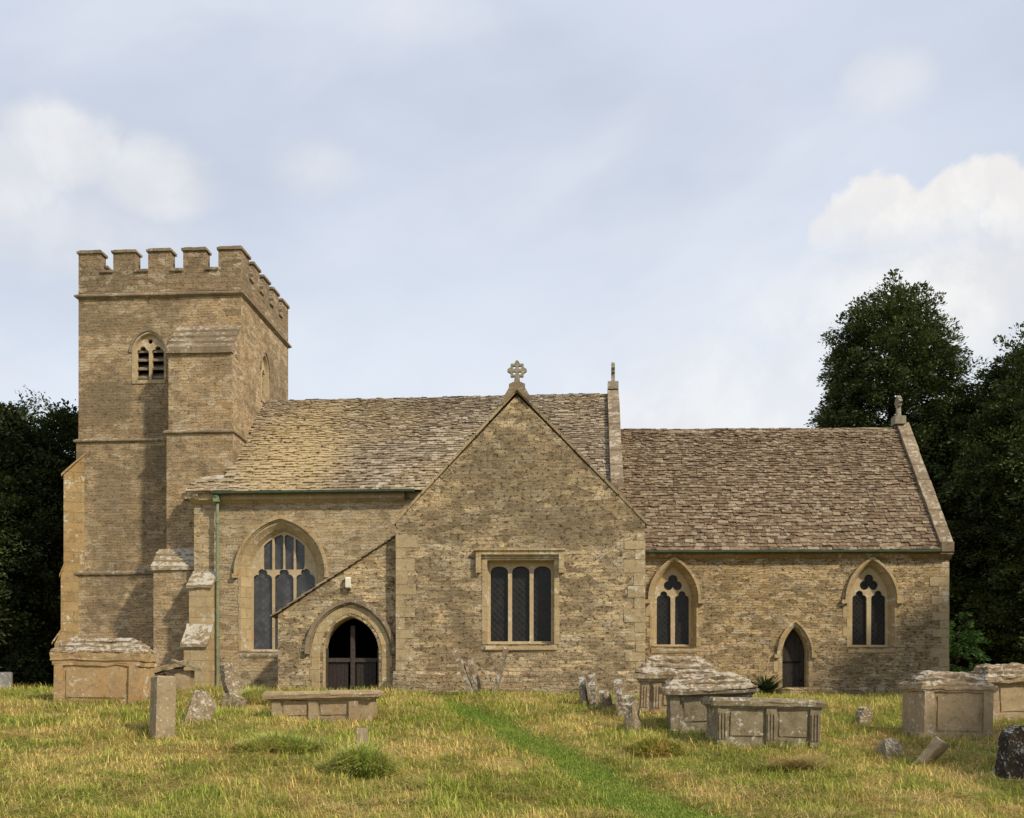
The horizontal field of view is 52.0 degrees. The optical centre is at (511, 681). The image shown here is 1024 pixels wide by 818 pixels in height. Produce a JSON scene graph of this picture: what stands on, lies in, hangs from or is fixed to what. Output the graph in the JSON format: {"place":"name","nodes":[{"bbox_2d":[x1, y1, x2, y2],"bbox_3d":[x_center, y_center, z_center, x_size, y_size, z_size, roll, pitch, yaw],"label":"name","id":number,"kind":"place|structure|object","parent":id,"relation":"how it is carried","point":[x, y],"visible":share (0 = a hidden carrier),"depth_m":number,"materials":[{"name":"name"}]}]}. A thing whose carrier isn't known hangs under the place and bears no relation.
{"place":"outdoors","nodes":[
{"label":"outdoors","id":0,"kind":"place"},
{"bbox_2d":[0,681,1023,817],"bbox_3d":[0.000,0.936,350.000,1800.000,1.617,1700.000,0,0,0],"label":"ground","id":1,"kind":"structure","parent":0,"point":[520,763],"depth_m":14.78,"materials":[{"name":"green plant"}]},
{"bbox_2d":[0,672,12,688],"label":"headstone","id":2,"kind":"object","parent":1,"relation":"on","point":[6,678],"visible":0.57,"depth_m":25.96,"materials":[{"name":"grey stone"}]},
{"bbox_2d":[0,396,75,686],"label":"yew tree","id":3,"kind":"object","parent":1,"relation":"on","point":[29,556],"visible":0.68,"depth_m":36.24,"materials":[{"name":"green plant"}]},
{"bbox_2d":[0,385,77,687],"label":"yew tree","id":4,"kind":"object","parent":1,"relation":"on","point":[62,424],"visible":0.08,"depth_m":38.24,"materials":[{"name":"green plant"}]},
{"bbox_2d":[49,637,158,703],"bbox_3d":[-8.365,-0.116,21.597,1.903,1.611,1.015,1,0,3],"label":"chest tomb","id":5,"kind":"object","parent":1,"relation":"on","point":[94,668],"visible":0.93,"depth_m":21.17,"materials":[{"name":"stone"}]},
{"bbox_2d":[149,675,175,738],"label":"stone pillar","id":6,"kind":"structure","parent":1,"relation":"on","point":[162,703],"depth_m":17.09,"materials":[{"name":"beige stone"}]},
{"bbox_2d":[154,659,201,692],"bbox_3d":[-7.831,-0.042,24.485,1.060,0.982,0.841,0,0,-10],"label":"table tomb","id":7,"kind":"object","parent":1,"relation":"on","point":[185,679],"visible":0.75,"depth_m":24.27,"materials":[{"name":"stone"}]},
{"bbox_2d":[183,689,216,722],"bbox_3d":[-5.501,0.563,18.479,0.448,0.887,0.152,24,-27,-22],"label":"headstone","id":8,"kind":"object","parent":1,"relation":"on","point":[202,703],"visible":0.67,"depth_m":18.47,"materials":[{"name":"grey stone"}]},
{"bbox_2d":[220,662,244,693],"bbox_3d":[-5.973,0.119,22.537,0.170,1.139,0.442,-9,14,37],"label":"headstone","id":9,"kind":"object","parent":1,"relation":"on","point":[231,681],"visible":0.62,"depth_m":22.43,"materials":[{"name":"beige stone"}]},
{"bbox_2d":[222,692,246,706],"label":"headstone","id":10,"kind":"object","parent":1,"relation":"on","point":[235,700],"visible":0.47,"depth_m":20.86,"materials":[{"name":"grey stone"}]},
{"bbox_2d":[236,684,271,704],"bbox_3d":[-5.315,0.206,21.614,1.380,0.518,1.237,0,0,34],"label":"grass tussock","id":11,"kind":"object","parent":1,"relation":"on","point":[254,693],"depth_m":21.36,"materials":[{"name":"green plant"}]},
{"bbox_2d":[225,727,330,752],"bbox_3d":[-3.538,0.851,15.905,1.744,0.415,1.261,0,0,0],"label":"grass tussock","id":12,"kind":"object","parent":1,"relation":"on","point":[276,739],"depth_m":15.68,"materials":[{"name":"green plant"}]},
{"bbox_2d":[262,690,383,721],"bbox_3d":[-3.495,0.562,19.608,2.106,0.819,1.079,-1,0,2],"label":"chest tomb","id":13,"kind":"object","parent":1,"relation":"on","point":[344,704],"visible":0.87,"depth_m":19.17,"materials":[{"name":"stone"}]},
{"bbox_2d":[312,737,407,776],"bbox_3d":[-2.108,0.975,14.423,1.638,0.633,1.320,0,0,0],"label":"grass tussock","id":14,"kind":"object","parent":1,"relation":"on","point":[358,759],"depth_m":14.21,"materials":[{"name":"green plant"}]},
{"bbox_2d":[356,728,367,745],"bbox_3d":[-2.210,1.056,15.400,0.167,0.764,0.126,2,0,-12],"label":"foot stone","id":15,"kind":"object","parent":1,"relation":"on","point":[362,733],"visible":0.34,"depth_m":15.35,"materials":[{"name":"beige stone"}]},
{"bbox_2d":[452,650,473,693],"bbox_3d":[-1.069,-0.055,24.609,0.132,1.474,0.513,-22,-2,4],"label":"headstone","id":16,"kind":"object","parent":1,"relation":"on","point":[462,670],"visible":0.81,"depth_m":24.37,"materials":[{"name":"beige stone"}]},
{"bbox_2d":[467,659,480,694],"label":"headstone","id":17,"kind":"object","parent":1,"relation":"on","point":[474,676],"visible":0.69,"depth_m":24.60,"materials":[{"name":"beige stone"}]},
{"bbox_2d":[491,647,508,694],"bbox_3d":[-0.320,-0.086,24.391,0.118,1.467,0.524,15,1,4],"label":"headstone","id":18,"kind":"object","parent":1,"relation":"on","point":[498,677],"visible":0.73,"depth_m":24.14,"materials":[{"name":"beige stone"}]},
{"bbox_2d":[52,245,953,695],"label":"church","id":19,"kind":"structure","parent":1,"relation":"on","point":[226,499],"depth_m":30.58,"materials":[{"name":"stone"}]},
{"bbox_2d":[129,329,167,383],"bbox_3d":[-11.249,-10.106,32.835,1.223,1.690,0.600,0,0,4],"label":"belfry window","id":20,"kind":"structure","parent":19,"relation":"in","point":[151,346],"depth_m":32.69,"materials":[{"name":"stone"}]},
{"bbox_2d":[260,351,270,402],"bbox_3d":[-8.405,-10.086,34.791,0.530,1.750,1.030,0,0,4],"label":"belfry window","id":21,"kind":"structure","parent":19,"relation":"in","point":[264,361],"depth_m":35.12,"materials":[{"name":"stone"}]},
{"bbox_2d":[232,516,329,657],"bbox_3d":[-6.720,-2.771,30.772,2.881,4.143,0.502,0,0,4],"label":"window","id":22,"kind":"structure","parent":19,"relation":"in","point":[279,561],"depth_m":30.93,"materials":[{"name":"stone"}]},
{"bbox_2d":[305,598,395,690],"bbox_3d":[-4.034,-0.718,26.497,2.269,2.737,0.630,0,0,1],"label":"doorway","id":23,"kind":"structure","parent":19,"relation":"in","point":[314,652],"depth_m":26.27,"materials":[{"name":"stone"}]},
{"bbox_2d":[328,618,377,689],"bbox_3d":[-4.088,-0.827,29.599,2.523,3.155,0.050,0,0,1],"label":"inner door","id":24,"kind":"structure","parent":19,"relation":"in","point":[366,645],"depth_m":29.58,"materials":[{"name":"black"}]},
{"bbox_2d":[475,548,564,650],"bbox_3d":[0.199,-2.026,26.113,2.219,2.530,0.530,0,0,1],"label":"window","id":25,"kind":"structure","parent":19,"relation":"in","point":[520,586],"depth_m":26.25,"materials":[{"name":"stone"}]},
{"bbox_2d":[645,557,704,652],"bbox_3d":[4.640,-2.204,30.187,1.712,2.752,0.472,0,0,1],"label":"window","id":26,"kind":"structure","parent":19,"relation":"in","point":[674,595],"depth_m":30.30,"materials":[{"name":"stone"}]},
{"bbox_2d":[782,629,803,686],"bbox_3d":[8.091,-0.454,30.315,0.783,2.407,0.115,0,0,1],"label":"door","id":27,"kind":"structure","parent":19,"relation":"in","point":[793,649],"depth_m":30.31,"materials":[{"name":"brown wood"}]},
{"bbox_2d":[774,619,817,687],"bbox_3d":[8.096,-0.567,30.166,1.313,2.435,0.512,0,0,1],"label":"doorway","id":28,"kind":"structure","parent":19,"relation":"in","point":[813,676],"depth_m":29.98,"materials":[{"name":"stone"}]},
{"bbox_2d":[841,557,903,652],"bbox_3d":[10.265,-2.188,30.089,1.733,2.755,0.472,0,0,1],"label":"window","id":29,"kind":"structure","parent":19,"relation":"in","point":[872,596],"depth_m":30.20,"materials":[{"name":"stone"}]},
{"bbox_2d":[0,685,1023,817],"bbox_3d":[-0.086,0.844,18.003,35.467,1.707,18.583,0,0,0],"label":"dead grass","id":30,"kind":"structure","parent":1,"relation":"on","point":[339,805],"depth_m":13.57,"materials":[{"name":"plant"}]},
{"bbox_2d":[579,676,588,704],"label":"headstone","id":31,"kind":"object","parent":1,"relation":"on","point":[583,692],"visible":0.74,"depth_m":21.80,"materials":[{"name":"grey stone"}]},
{"bbox_2d":[588,673,599,707],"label":"headstone","id":32,"kind":"object","parent":1,"relation":"on","point":[593,689],"visible":0.73,"depth_m":21.56,"materials":[{"name":"grey stone"}]},
{"bbox_2d":[598,690,612,709],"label":"headstone","id":33,"kind":"object","parent":1,"relation":"on","point":[605,698],"visible":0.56,"depth_m":21.00,"materials":[{"name":"grey stone"}]},
{"bbox_2d":[614,679,626,718],"bbox_3d":[2.140,0.436,20.369,0.174,1.012,0.618,-6,7,17],"label":"headstone","id":34,"kind":"object","parent":1,"relation":"on","point":[620,689],"visible":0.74,"depth_m":20.09,"materials":[{"name":"grey stone"}]},
{"bbox_2d":[622,695,640,732],"bbox_3d":[2.136,0.702,18.598,0.211,0.974,0.453,-7,1,24],"label":"headstone","id":35,"kind":"object","parent":1,"relation":"on","point":[630,705],"visible":0.73,"depth_m":18.43,"materials":[{"name":"grey stone"}]},
{"bbox_2d":[625,730,692,754],"bbox_3d":[2.195,0.907,16.005,1.318,0.405,1.335,0,0,0],"label":"grass tussock","id":36,"kind":"object","parent":1,"relation":"on","point":[655,743],"depth_m":15.78,"materials":[{"name":"plant"}]},
{"bbox_2d":[633,655,717,713],"bbox_3d":[3.256,0.145,20.995,1.676,1.365,1.276,2,0,6],"label":"chest tomb","id":37,"kind":"object","parent":1,"relation":"on","point":[651,674],"visible":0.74,"depth_m":20.54,"materials":[{"name":"stone"}]},
{"bbox_2d":[659,672,759,733],"bbox_3d":[3.503,0.434,18.791,1.720,1.224,1.132,-2,1,5],"label":"chest tomb","id":38,"kind":"object","parent":1,"relation":"on","point":[684,694],"visible":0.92,"depth_m":18.38,"materials":[{"name":"grey stone"}]},
{"bbox_2d":[700,697,826,747],"bbox_3d":[4.106,0.749,17.299,1.869,0.986,0.946,1,0,-2],"label":"chest tomb","id":39,"kind":"object","parent":1,"relation":"on","point":[757,721],"visible":0.87,"depth_m":16.90,"materials":[{"name":"grey stone"}]},
{"bbox_2d":[751,674,788,694],"bbox_3d":[6.876,0.105,28.461,1.446,0.664,1.433,0,0,0],"label":"fern","id":40,"kind":"object","parent":1,"relation":"on","point":[767,686],"visible":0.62,"depth_m":28.21,"materials":[{"name":"green plant"}]},
{"bbox_2d":[732,749,848,772],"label":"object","id":41,"kind":"object","parent":1,"relation":"on","point":[792,760],"visible":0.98,"depth_m":14.88,"materials":[{"name":"green plant"}]},
{"bbox_2d":[854,706,872,725],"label":"headstone","id":42,"kind":"object","parent":1,"relation":"on","point":[864,714],"visible":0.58,"depth_m":19.73,"materials":[{"name":"grey stone"}]},
{"bbox_2d":[877,738,903,758],"bbox_3d":[6.011,1.161,16.614,0.416,0.571,0.188,19,-36,-19],"label":"headstone","id":43,"kind":"object","parent":1,"relation":"on","point":[886,746],"visible":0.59,"depth_m":16.60,"materials":[{"name":"grey stone"}]},
{"bbox_2d":[803,268,1009,670],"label":"tree","id":44,"kind":"object","parent":1,"relation":"on","point":[911,368],"visible":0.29,"depth_m":42.03,"materials":[{"name":"green plant"}]},
{"bbox_2d":[914,736,948,763],"bbox_3d":[6.228,1.178,15.777,0.150,0.771,0.450,44,14,34],"label":"headstone","id":45,"kind":"object","parent":1,"relation":"on","point":[936,748],"visible":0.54,"depth_m":15.60,"materials":[{"name":"grey stone"}]},
{"bbox_2d":[895,670,999,739],"bbox_3d":[7.575,0.524,18.301,1.446,1.457,1.016,1,0,-4],"label":"chest tomb","id":46,"kind":"object","parent":1,"relation":"on","point":[942,703],"visible":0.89,"depth_m":17.89,"materials":[{"name":"stone"}]},
{"bbox_2d":[918,400,1022,652],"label":"yew tree","id":47,"kind":"object","parent":1,"relation":"on","point":[991,525],"visible":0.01,"depth_m":43.69,"materials":[{"name":"green plant"}]},
{"bbox_2d":[949,611,992,671],"bbox_3d":[14.572,-0.747,34.480,2.251,3.179,2.228,0,0,0],"label":"laurel bush","id":48,"kind":"object","parent":1,"relation":"on","point":[966,644],"visible":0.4,"depth_m":34.13,"materials":[{"name":"green plant"}]},
{"bbox_2d":[930,321,1023,671],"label":"yew tree","id":49,"kind":"object","parent":1,"relation":"on","point":[1003,399],"visible":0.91,"depth_m":39.37,"materials":[{"name":"green plant"}]},
{"bbox_2d":[967,663,1023,721],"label":"chest tomb","id":50,"kind":"object","parent":1,"relation":"on","point":[1007,680],"visible":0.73,"depth_m":20.35,"materials":[{"name":"stone"}]},
{"bbox_2d":[993,725,1023,778],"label":"headstone","id":51,"kind":"object","parent":1,"relation":"on","point":[1010,759],"visible":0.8,"depth_m":14.50,"materials":[{"name":"grey stone"}]},
{"bbox_2d":[0,0,1023,452],"label":"sky","id":52,"kind":"structure","parent":0,"point":[439,196],"materials":[{"name":"blue"}]},
{"bbox_2d":[431,695,764,817],"bbox_3d":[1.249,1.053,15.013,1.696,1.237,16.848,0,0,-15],"label":"path","id":53,"kind":"structure","parent":0,"point":[673,802],"depth_m":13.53,"materials":[{"name":"green plant"}]}
]}

